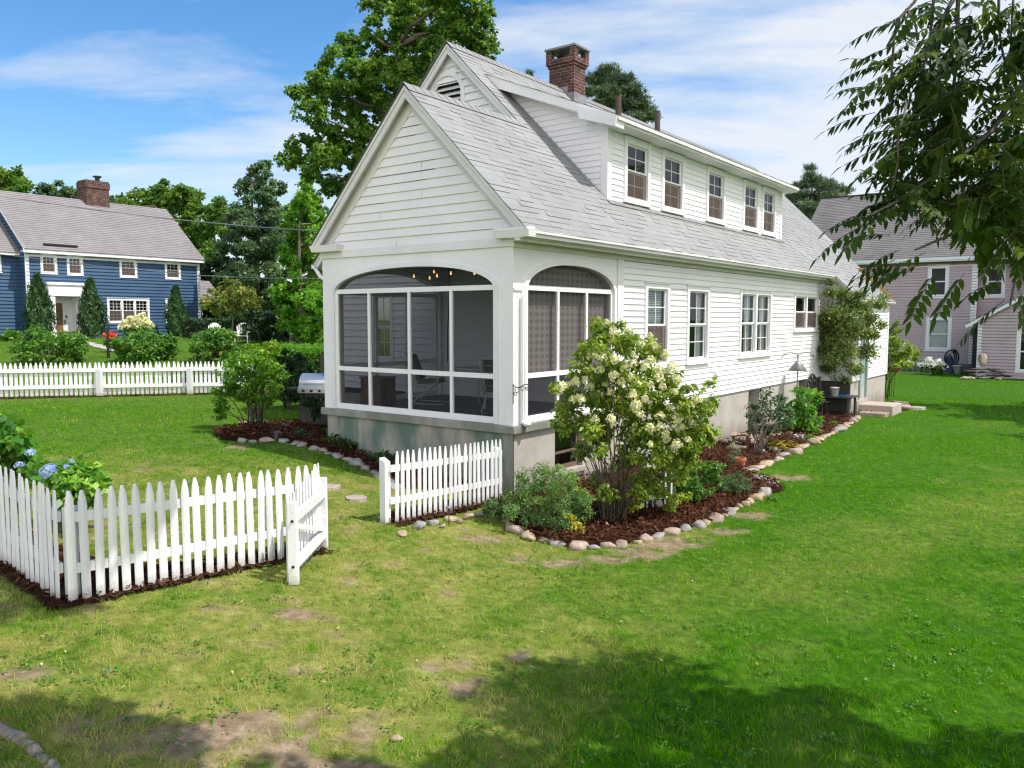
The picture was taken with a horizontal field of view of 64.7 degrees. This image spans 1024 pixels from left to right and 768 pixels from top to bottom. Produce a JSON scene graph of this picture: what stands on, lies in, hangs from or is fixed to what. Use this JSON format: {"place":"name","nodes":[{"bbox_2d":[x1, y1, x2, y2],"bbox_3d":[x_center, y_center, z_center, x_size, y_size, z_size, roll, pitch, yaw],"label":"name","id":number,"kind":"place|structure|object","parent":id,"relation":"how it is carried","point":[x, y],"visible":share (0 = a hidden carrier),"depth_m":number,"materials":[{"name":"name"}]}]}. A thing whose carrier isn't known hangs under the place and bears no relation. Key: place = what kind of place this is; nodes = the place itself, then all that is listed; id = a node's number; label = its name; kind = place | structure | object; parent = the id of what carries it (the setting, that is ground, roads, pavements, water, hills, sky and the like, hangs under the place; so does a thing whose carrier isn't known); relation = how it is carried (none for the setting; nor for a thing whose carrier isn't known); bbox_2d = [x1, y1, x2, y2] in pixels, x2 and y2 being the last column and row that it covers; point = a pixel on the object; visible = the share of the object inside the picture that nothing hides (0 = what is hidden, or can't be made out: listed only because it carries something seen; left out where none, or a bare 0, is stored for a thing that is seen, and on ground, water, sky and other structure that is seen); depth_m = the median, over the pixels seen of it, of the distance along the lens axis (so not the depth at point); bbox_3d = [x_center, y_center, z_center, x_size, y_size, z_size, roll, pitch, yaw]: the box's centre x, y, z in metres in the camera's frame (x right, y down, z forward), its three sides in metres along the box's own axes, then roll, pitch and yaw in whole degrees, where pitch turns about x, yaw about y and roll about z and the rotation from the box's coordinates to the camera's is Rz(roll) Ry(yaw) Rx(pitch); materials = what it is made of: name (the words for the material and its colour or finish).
{"place":"outdoors","nodes":[
{"label":"outdoors","id":0,"kind":"place"},
{"bbox_2d":[0,336,1023,767],"bbox_3d":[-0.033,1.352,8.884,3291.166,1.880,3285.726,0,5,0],"label":"lawn ground","id":1,"kind":"structure","parent":0,"point":[284,752],"depth_m":7.04,"materials":[{"name":"plant"}]},
{"bbox_2d":[0,328,22,341],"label":"border plant","id":2,"kind":"object","parent":1,"relation":"on","point":[9,335],"visible":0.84,"depth_m":43.77,"materials":[{"name":"green plant"}]},
{"bbox_2d":[0,164,35,193],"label":"oak tree","id":3,"kind":"object","parent":1,"relation":"on","point":[16,180],"visible":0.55,"depth_m":80.08,"materials":[{"name":"green plant"}]},
{"bbox_2d":[0,410,51,510],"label":"blue hydrangea","id":4,"kind":"object","parent":1,"relation":"on","point":[18,454],"visible":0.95,"depth_m":9.51,"materials":[{"name":"green plant"}]},
{"bbox_2d":[0,721,60,767],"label":"stone edging","id":5,"kind":"object","parent":1,"relation":"on","point":[33,746],"visible":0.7,"depth_m":4.68,"materials":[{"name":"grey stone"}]},
{"bbox_2d":[19,272,58,333],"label":"arborvitae","id":6,"kind":"object","parent":1,"relation":"on","point":[38,299],"visible":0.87,"depth_m":45.70,"materials":[{"name":"green plant"}]},
{"bbox_2d":[6,323,89,365],"bbox_3d":[-18.870,-1.436,32.971,3.160,2.079,2.775,0,5,0],"label":"rounded shrub","id":7,"kind":"object","parent":1,"relation":"on","point":[69,345],"visible":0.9,"depth_m":32.54,"materials":[{"name":"green plant"}]},
{"bbox_2d":[38,453,113,534],"bbox_3d":[-4.810,1.230,8.874,0.952,0.855,0.673,2,5,28],"label":"blue hydrangea","id":8,"kind":"object","parent":1,"relation":"on","point":[75,476],"visible":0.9,"depth_m":8.78,"materials":[{"name":"green plant"}]},
{"bbox_2d":[31,179,127,203],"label":"oak tree","id":9,"kind":"object","parent":1,"relation":"on","point":[46,189],"visible":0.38,"depth_m":84.48,"materials":[{"name":"green plant"}]},
{"bbox_2d":[76,277,111,338],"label":"arborvitae","id":10,"kind":"object","parent":1,"relation":"on","point":[91,304],"visible":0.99,"depth_m":47.49,"materials":[{"name":"green plant"}]},
{"bbox_2d":[0,176,215,337],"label":"blue house","id":11,"kind":"structure","parent":1,"relation":"on","point":[31,229],"depth_m":50.59,"materials":[{"name":"paint"}]},
{"bbox_2d":[40,253,57,274],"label":"window","id":12,"kind":"structure","parent":11,"relation":"in","point":[49,266],"depth_m":47.53,"materials":[{"name":"white paint"}]},
{"bbox_2d":[56,303,66,332],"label":"door","id":13,"kind":"structure","parent":11,"relation":"in","point":[59,310],"depth_m":48.46,"materials":[{"name":"brown wood"}]},
{"bbox_2d":[66,255,83,275],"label":"window","id":14,"kind":"structure","parent":11,"relation":"in","point":[73,269],"depth_m":48.71,"materials":[{"name":"white paint"}]},
{"bbox_2d":[106,297,149,322],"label":"window","id":15,"kind":"structure","parent":11,"relation":"in","point":[118,309],"depth_m":51.34,"materials":[{"name":"white paint"}]},
{"bbox_2d":[119,258,137,277],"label":"window","id":16,"kind":"structure","parent":11,"relation":"in","point":[125,273],"depth_m":51.34,"materials":[{"name":"white paint"}]},
{"bbox_2d":[0,196,317,231],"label":"overhead cable","id":17,"kind":"object","parent":11,"relation":"attached to","point":[173,219],"visible":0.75,"depth_m":32.85,"materials":[{"name":"grey plastic"}]},
{"bbox_2d":[0,254,319,278],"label":"overhead cable","id":18,"kind":"object","parent":11,"relation":"attached to","point":[175,273],"visible":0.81,"depth_m":33.71,"materials":[{"name":"grey plastic"}]},
{"bbox_2d":[164,261,181,279],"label":"window","id":19,"kind":"structure","parent":11,"relation":"in","point":[174,269],"depth_m":53.77,"materials":[{"name":"white paint"}]},
{"bbox_2d":[0,361,253,396],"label":"picket fence","id":20,"kind":"object","parent":1,"relation":"on","point":[99,385],"visible":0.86,"depth_m":22.65,"materials":[{"name":"white paint"}]},
{"bbox_2d":[0,392,267,398],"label":"mulch bed","id":21,"kind":"object","parent":1,"relation":"on","point":[74,396],"visible":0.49,"depth_m":22.53,"materials":[{"name":"brown wood"}]},
{"bbox_2d":[117,312,154,342],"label":"white hydrangea","id":22,"kind":"object","parent":1,"relation":"on","point":[143,322],"visible":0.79,"depth_m":39.16,"materials":[{"name":"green plant"}]},
{"bbox_2d":[109,327,182,363],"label":"rounded shrub","id":23,"kind":"object","parent":1,"relation":"on","point":[135,352],"visible":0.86,"depth_m":33.00,"materials":[{"name":"green plant"}]},
{"bbox_2d":[0,464,322,600],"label":"picket fence","id":24,"kind":"object","parent":1,"relation":"on","point":[41,553],"visible":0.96,"depth_m":7.34,"materials":[{"name":"white paint"}]},
{"bbox_2d":[285,463,327,584],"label":"garden gate","id":25,"kind":"structure","parent":24,"relation":"attached to","point":[303,542],"depth_m":8.13,"materials":[{"name":"white paint"}]},
{"bbox_2d":[1,523,333,609],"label":"mulch bed","id":26,"kind":"object","parent":1,"relation":"on","point":[115,594],"visible":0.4,"depth_m":7.39,"materials":[{"name":"brown wood"}]},
{"bbox_2d":[116,178,229,280],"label":"oak tree","id":27,"kind":"object","parent":1,"relation":"on","point":[183,201],"visible":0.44,"depth_m":70.36,"materials":[{"name":"green plant"}]},
{"bbox_2d":[163,284,190,335],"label":"arborvitae","id":28,"kind":"object","parent":1,"relation":"on","point":[176,310],"visible":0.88,"depth_m":51.86,"materials":[{"name":"green plant"}]},
{"bbox_2d":[193,205,230,285],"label":"oak tree","id":29,"kind":"object","parent":1,"relation":"on","point":[207,239],"visible":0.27,"depth_m":64.03,"materials":[{"name":"green plant"}]},
{"bbox_2d":[186,326,243,364],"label":"rounded shrub","id":30,"kind":"object","parent":1,"relation":"on","point":[215,340],"visible":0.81,"depth_m":32.95,"materials":[{"name":"green plant"}]},
{"bbox_2d":[198,277,263,339],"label":"tree","id":31,"kind":"object","parent":1,"relation":"on","point":[235,302],"visible":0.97,"depth_m":44.55,"materials":[{"name":"green plant"}]},
{"bbox_2d":[179,316,286,340],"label":"hedge","id":32,"kind":"object","parent":1,"relation":"on","point":[191,326],"visible":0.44,"depth_m":47.20,"materials":[{"name":"green plant"}]},
{"bbox_2d":[200,258,291,318],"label":"oak tree","id":33,"kind":"object","parent":1,"relation":"on","point":[220,264],"visible":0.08,"depth_m":62.45,"materials":[{"name":"green plant"}]},
{"bbox_2d":[211,159,297,318],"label":"tall tree","id":34,"kind":"object","parent":1,"relation":"on","point":[256,250],"visible":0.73,"depth_m":52.94,"materials":[{"name":"green plant"}]},
{"bbox_2d":[189,187,329,275],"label":"oak tree","id":35,"kind":"object","parent":1,"relation":"on","point":[219,204],"visible":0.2,"depth_m":63.27,"materials":[{"name":"green plant"}]},
{"bbox_2d":[239,284,322,345],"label":"oak tree","id":36,"kind":"object","parent":1,"relation":"on","point":[263,324],"visible":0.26,"depth_m":42.45,"materials":[{"name":"green plant"}]},
{"bbox_2d":[269,348,315,409],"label":"evergreen shrub","id":37,"kind":"object","parent":1,"relation":"on","point":[288,397],"visible":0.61,"depth_m":20.36,"materials":[{"name":"green plant"}]},
{"bbox_2d":[265,341,323,400],"bbox_3d":[-5.748,-0.333,23.045,2.139,1.806,1.888,3,5,30],"label":"hedge","id":38,"kind":"object","parent":1,"relation":"on","point":[313,354],"visible":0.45,"depth_m":22.21,"materials":[{"name":"green plant"}]},
{"bbox_2d":[267,179,325,343],"bbox_3d":[-10.204,-5.404,38.842,3.662,8.315,4.438,0,5,0],"label":"maple tree","id":39,"kind":"object","parent":1,"relation":"on","point":[299,299],"visible":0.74,"depth_m":38.70,"materials":[{"name":"green plant"}]},
{"bbox_2d":[286,373,327,424],"bbox_3d":[-4.327,0.315,17.657,1.060,1.100,0.617,0,5,6],"label":"gas grill","id":40,"kind":"object","parent":1,"relation":"on","point":[312,384],"visible":0.6,"depth_m":17.43,"materials":[{"name":"silver metal"}]},
{"bbox_2d":[299,393,324,421],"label":"corner shrub","id":41,"kind":"object","parent":1,"relation":"on","point":[311,402],"visible":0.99,"depth_m":16.31,"materials":[{"name":"green plant"}]},
{"bbox_2d":[214,424,490,493],"bbox_3d":[-2.977,1.193,15.129,5.740,0.595,5.740,0,5,0],"label":"mulch bed","id":42,"kind":"object","parent":1,"relation":"on","point":[254,437],"visible":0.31,"depth_m":14.72,"materials":[{"name":"brown wood"}]},
{"bbox_2d":[209,338,292,426],"bbox_3d":[-5.255,0.013,16.402,1.345,1.939,1.983,-4,6,-38],"label":"lilac shrub","id":43,"kind":"object","parent":42,"relation":"on","point":[249,395],"visible":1,"depth_m":16.37,"materials":[{"name":"green plant"}]},
{"bbox_2d":[323,433,341,444],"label":"shade plant","id":44,"kind":"object","parent":42,"relation":"on","point":[332,438],"visible":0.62,"depth_m":14.66,"materials":[{"name":"green plant"}]},
{"bbox_2d":[329,437,357,449],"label":"shade plant","id":45,"kind":"object","parent":42,"relation":"on","point":[340,442],"visible":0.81,"depth_m":14.45,"materials":[{"name":"green plant"}]},
{"bbox_2d":[368,449,395,464],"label":"shade plant","id":46,"kind":"object","parent":42,"relation":"on","point":[389,456],"visible":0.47,"depth_m":13.70,"materials":[{"name":"green plant"}]},
{"bbox_2d":[0,410,877,608],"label":"bark chips","id":47,"kind":"object","parent":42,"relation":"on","point":[304,425],"visible":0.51,"depth_m":12.06,"materials":[{"name":"brown wood"}]},
{"bbox_2d":[345,495,366,501],"bbox_3d":[-2.175,1.623,11.301,0.299,0.085,0.312,-1,5,-17],"label":"stepping stone","id":48,"kind":"object","parent":1,"relation":"on","point":[356,498],"visible":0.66,"depth_m":11.23,"materials":[{"name":"beige stone"}]},
{"bbox_2d":[349,458,364,466],"bbox_3d":[-2.582,1.340,13.544,0.331,0.197,0.232,5,2,38],"label":"edging stone","id":49,"kind":"object","parent":1,"relation":"on","point":[357,462],"visible":0.74,"depth_m":13.46,"materials":[{"name":"grey stone"}]},
{"bbox_2d":[272,0,503,199],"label":"maple tree","id":50,"kind":"object","parent":1,"relation":"on","point":[454,20],"visible":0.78,"depth_m":25.40,"materials":[{"name":"green plant"}]},
{"bbox_2d":[379,439,501,523],"bbox_3d":[-0.878,1.349,11.168,0.173,1.157,2.555,3,6,34],"label":"picket fence","id":51,"kind":"object","parent":1,"relation":"on","point":[387,500],"visible":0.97,"depth_m":10.88,"materials":[{"name":"white paint"}]},
{"bbox_2d":[389,495,506,525],"bbox_3d":[-0.821,1.726,11.230,1.680,0.197,2.310,0,5,0],"label":"mulch bed","id":52,"kind":"object","parent":1,"relation":"on","point":[427,516],"visible":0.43,"depth_m":10.80,"materials":[{"name":"brown wood"}]},
{"bbox_2d":[480,497,508,518],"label":"silver plant","id":53,"kind":"object","parent":1,"relation":"on","point":[492,502],"visible":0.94,"depth_m":10.72,"materials":[{"name":"green plant"}]},
{"bbox_2d":[0,435,1023,767],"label":"lawn weeds","id":54,"kind":"object","parent":1,"relation":"on","point":[116,667],"visible":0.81,"depth_m":6.40,"materials":[{"name":"green plant"}]},
{"bbox_2d":[0,479,1023,767],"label":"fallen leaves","id":55,"kind":"object","parent":1,"relation":"on","point":[438,669],"visible":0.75,"depth_m":6.12,"materials":[{"name":"brown plant"}]},
{"bbox_2d":[505,524,524,534],"bbox_3d":[0.082,1.897,10.417,0.376,0.162,0.246,7,2,30],"label":"edging stone","id":56,"kind":"object","parent":1,"relation":"on","point":[516,529],"visible":0.62,"depth_m":10.33,"materials":[{"name":"beige stone"}]},
{"bbox_2d":[521,530,535,540],"bbox_3d":[0.220,1.925,10.121,0.202,0.140,0.270,6,8,-26],"label":"edging stone","id":57,"kind":"object","parent":1,"relation":"on","point":[527,535],"visible":0.88,"depth_m":10.07,"materials":[{"name":"beige stone"}]},
{"bbox_2d":[568,540,588,550],"bbox_3d":[0.798,1.975,9.792,0.192,0.161,0.252,3,5,32],"label":"edging stone","id":58,"kind":"object","parent":1,"relation":"on","point":[577,545],"visible":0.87,"depth_m":9.72,"materials":[{"name":"beige stone"}]},
{"bbox_2d":[308,41,895,494],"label":"white house","id":59,"kind":"structure","parent":1,"relation":"on","point":[490,237],"depth_m":14.27,"materials":[{"name":"wood"}]},
{"bbox_2d":[555,430,577,469],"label":"cellar window","id":60,"kind":"structure","parent":59,"relation":"in","point":[575,461],"depth_m":13.88,"materials":[{"name":"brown wood"}]},
{"bbox_2d":[622,135,651,207],"bbox_3d":[2.322,-4.208,16.178,0.525,1.275,1.120,3,6,37],"label":"window","id":61,"kind":"structure","parent":59,"relation":"in","point":[637,153],"depth_m":16.20,"materials":[{"name":"white paint"}]},
{"bbox_2d":[644,282,671,367],"bbox_3d":[2.641,-1.159,16.031,0.625,1.680,1.100,3,6,37],"label":"window","id":62,"kind":"structure","parent":59,"relation":"in","point":[657,295],"depth_m":16.09,"materials":[{"name":"white paint"}]},
{"bbox_2d":[660,149,685,215],"bbox_3d":[3.285,-4.311,17.451,0.525,1.275,1.120,3,6,37],"label":"window","id":63,"kind":"structure","parent":59,"relation":"in","point":[673,164],"depth_m":17.48,"materials":[{"name":"white paint"}]},
{"bbox_2d":[685,285,710,364],"bbox_3d":[3.799,-1.285,17.563,0.625,1.685,1.190,3,6,37],"label":"window","id":64,"kind":"structure","parent":59,"relation":"in","point":[698,297],"depth_m":17.76,"materials":[{"name":"white paint"}]},
{"bbox_2d":[705,165,726,225],"bbox_3d":[4.663,-4.458,19.274,0.525,1.275,1.140,3,6,37],"label":"window","id":65,"kind":"structure","parent":59,"relation":"in","point":[716,178],"depth_m":19.30,"materials":[{"name":"white paint"}]},
{"bbox_2d":[741,179,759,233],"bbox_3d":[6.022,-4.603,21.075,0.525,1.275,1.140,3,6,37],"label":"window","id":66,"kind":"structure","parent":59,"relation":"in","point":[751,190],"depth_m":21.09,"materials":[{"name":"white paint"}]},
{"bbox_2d":[738,288,772,358],"bbox_3d":[5.873,-1.521,20.304,0.625,1.675,2.220,3,6,37],"label":"window","id":67,"kind":"structure","parent":59,"relation":"in","point":[755,308],"depth_m":20.19,"materials":[{"name":"white paint"}]},
{"bbox_2d":[761,186,777,237],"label":"window","id":68,"kind":"structure","parent":59,"relation":"in","point":[769,196],"depth_m":22.17,"materials":[{"name":"white paint"}]},
{"bbox_2d":[793,292,819,331],"bbox_3d":[8.283,-2.076,23.468,0.625,1.115,2.270,3,6,37],"label":"window","id":69,"kind":"structure","parent":59,"relation":"in","point":[806,305],"depth_m":23.35,"materials":[{"name":"white paint"}]},
{"bbox_2d":[858,339,868,397],"bbox_3d":[11.005,-0.997,25.298,0.100,2.830,0.900,3,6,37],"label":"door","id":70,"kind":"structure","parent":59,"relation":"in","point":[863,376],"depth_m":25.49,"materials":[{"name":"white wood"}]},
{"bbox_2d":[585,61,662,123],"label":"pine tree","id":71,"kind":"object","parent":1,"relation":"on","point":[612,81],"visible":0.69,"depth_m":46.08,"materials":[{"name":"green plant"}]},
{"bbox_2d":[501,456,784,545],"bbox_3d":[2.236,1.655,13.563,4.830,0.225,7.560,0,5,0],"label":"mulch bed","id":72,"kind":"object","parent":1,"relation":"on","point":[628,538],"visible":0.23,"depth_m":11.07,"materials":[{"name":"brown wood"}]},
{"bbox_2d":[500,461,595,534],"bbox_3d":[0.481,1.474,10.514,1.298,0.986,1.050,0,5,0],"label":"bluegreen shrub","id":73,"kind":"object","parent":72,"relation":"on","point":[571,504],"visible":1,"depth_m":10.47,"materials":[{"name":"green plant"}]},
{"bbox_2d":[564,514,585,533],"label":"trailing sprig","id":74,"kind":"object","parent":72,"relation":"on","point":[578,525],"visible":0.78,"depth_m":10.16,"materials":[{"name":"yellow plant"}]},
{"bbox_2d":[546,315,722,523],"bbox_3d":[1.698,0.509,10.967,2.512,2.882,1.444,0,5,0],"label":"panicle hydrangea","id":75,"kind":"object","parent":72,"relation":"on","point":[656,436],"visible":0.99,"depth_m":10.79,"materials":[{"name":"green plant"}]},
{"bbox_2d":[651,485,692,511],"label":"ground plant","id":76,"kind":"object","parent":72,"relation":"on","point":[671,500],"visible":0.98,"depth_m":11.38,"materials":[{"name":"green plant"}]},
{"bbox_2d":[638,460,726,501],"bbox_3d":[2.721,1.510,12.398,1.518,0.770,1.095,-3,5,-32],"label":"rose bush","id":77,"kind":"object","parent":72,"relation":"on","point":[711,468],"visible":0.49,"depth_m":12.13,"materials":[{"name":"green plant"}]},
{"bbox_2d":[714,470,752,494],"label":"lavender plant","id":78,"kind":"object","parent":72,"relation":"on","point":[730,480],"visible":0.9,"depth_m":12.91,"materials":[{"name":"green plant"}]},
{"bbox_2d":[639,448,671,508],"bbox_3d":[2.097,1.356,11.752,0.560,1.047,0.028,-2,5,-20],"label":"garden trellis","id":79,"kind":"object","parent":1,"relation":"on","point":[648,465],"visible":0.06,"depth_m":11.75,"materials":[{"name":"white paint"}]},
{"bbox_2d":[663,527,680,535],"bbox_3d":[2.106,1.957,10.651,0.229,0.147,0.406,-1,-5,40],"label":"edging stone","id":80,"kind":"object","parent":1,"relation":"on","point":[673,531],"visible":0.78,"depth_m":10.53,"materials":[{"name":"beige stone"}]},
{"bbox_2d":[708,512,723,522],"bbox_3d":[2.899,1.919,11.490,0.223,0.189,0.368,2,5,22],"label":"edging stone","id":81,"kind":"object","parent":1,"relation":"on","point":[717,517],"visible":0.75,"depth_m":11.37,"materials":[{"name":"beige stone"}]},
{"bbox_2d":[699,413,853,466],"bbox_3d":[7.427,1.185,20.576,7.560,0.144,10.430,0,5,0],"label":"mulch bed","id":82,"kind":"object","parent":1,"relation":"on","point":[747,463],"visible":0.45,"depth_m":18.05,"materials":[{"name":"brown wood"}]},
{"bbox_2d":[721,436,741,463],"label":"wispy plant","id":83,"kind":"object","parent":82,"relation":"on","point":[732,458],"visible":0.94,"depth_m":15.06,"materials":[{"name":"green plant"}]},
{"bbox_2d":[744,386,795,455],"bbox_3d":[5.334,0.797,17.348,1.513,1.444,1.185,-3,6,-37],"label":"dark sapling","id":84,"kind":"object","parent":82,"relation":"on","point":[783,419],"visible":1,"depth_m":17.29,"materials":[{"name":"green plant"}]},
{"bbox_2d":[768,440,788,450],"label":"bed plant","id":85,"kind":"object","parent":82,"relation":"on","point":[778,442],"visible":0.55,"depth_m":17.54,"materials":[{"name":"yellow plant"}]},
{"bbox_2d":[781,352,814,389],"bbox_3d":[7.714,0.189,21.869,0.800,2.110,0.500,3,5,32],"label":"bird feeder pole","id":86,"kind":"object","parent":82,"relation":"on","point":[797,365],"visible":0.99,"depth_m":21.74,"materials":[{"name":"grey metal"}]},
{"bbox_2d":[778,385,825,432],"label":"leaf plant","id":87,"kind":"object","parent":82,"relation":"on","point":[805,413],"visible":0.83,"depth_m":20.13,"materials":[{"name":"green plant"}]},
{"bbox_2d":[815,394,859,416],"bbox_3d":[9.752,0.702,24.325,1.100,0.717,0.900,3,6,37],"label":"plant shelf","id":88,"kind":"object","parent":82,"relation":"on","point":[848,397],"visible":0.49,"depth_m":23.97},
{"bbox_2d":[807,373,829,416],"bbox_3d":[8.815,0.381,23.145,0.552,1.347,0.622,4,6,44],"label":"garden chair","id":89,"kind":"object","parent":1,"relation":"on","point":[811,378],"visible":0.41,"depth_m":23.19,"materials":[{"name":"black metal"}]},
{"bbox_2d":[784,162,855,219],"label":"pine tree","id":90,"kind":"object","parent":1,"relation":"on","point":[808,199],"visible":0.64,"depth_m":59.92,"materials":[{"name":"green plant"}]},
{"bbox_2d":[816,278,889,384],"bbox_3d":[11.276,-1.223,26.076,2.244,4.197,6.623,3,6,34],"label":"climbing vine","id":91,"kind":"object","parent":1,"relation":"on","point":[837,317],"visible":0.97,"depth_m":23.88,"materials":[{"name":"green plant"}]},
{"bbox_2d":[858,401,901,417],"bbox_3d":[11.286,0.823,24.937,1.000,0.400,1.770,3,6,37],"label":"doorstep","id":92,"kind":"object","parent":1,"relation":"on","point":[884,409],"visible":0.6,"depth_m":24.60,"materials":[{"name":"concrete"}]},
{"bbox_2d":[885,318,922,397],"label":"arching shrub","id":93,"kind":"object","parent":1,"relation":"on","point":[900,357],"visible":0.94,"depth_m":28.97,"materials":[{"name":"green plant"}]},
{"bbox_2d":[809,0,1023,357],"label":"walnut tree","id":94,"kind":"object","parent":1,"relation":"on","point":[996,195],"visible":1,"depth_m":4.69,"materials":[{"name":"green plant"}]},
{"bbox_2d":[811,186,1023,378],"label":"pink house","id":95,"kind":"structure","parent":1,"relation":"on","point":[997,338],"depth_m":46.58,"materials":[{"name":"paint"}]},
{"bbox_2d":[924,317,951,350],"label":"window","id":96,"kind":"structure","parent":95,"relation":"in","point":[939,338],"depth_m":46.64,"materials":[{"name":"white paint"}]},
{"bbox_2d":[927,264,949,297],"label":"window","id":97,"kind":"structure","parent":95,"relation":"in","point":[941,274],"depth_m":46.84,"materials":[{"name":"white paint"}]},
{"bbox_2d":[984,264,1006,297],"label":"window","id":98,"kind":"structure","parent":95,"relation":"in","point":[1000,291],"depth_m":45.68,"materials":[{"name":"white paint"}]},
{"bbox_2d":[1014,329,1023,372],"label":"window","id":99,"kind":"structure","parent":95,"relation":"in","point":[1019,356],"depth_m":40.63,"materials":[{"name":"white paint"}]},
{"bbox_2d":[917,356,948,374],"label":"white hydrangea","id":100,"kind":"object","parent":1,"relation":"on","point":[938,365],"visible":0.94,"depth_m":43.13,"materials":[{"name":"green plant"}]},
{"bbox_2d":[941,349,958,373],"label":"hose reel","id":101,"kind":"object","parent":1,"relation":"on","point":[950,362],"visible":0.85,"depth_m":44.37,"materials":[{"name":"blue plastic"}]},
{"bbox_2d":[0,0,1023,317],"label":"sky","id":102,"kind":"structure","parent":0,"point":[130,94],"materials":[{"name":"blue"}]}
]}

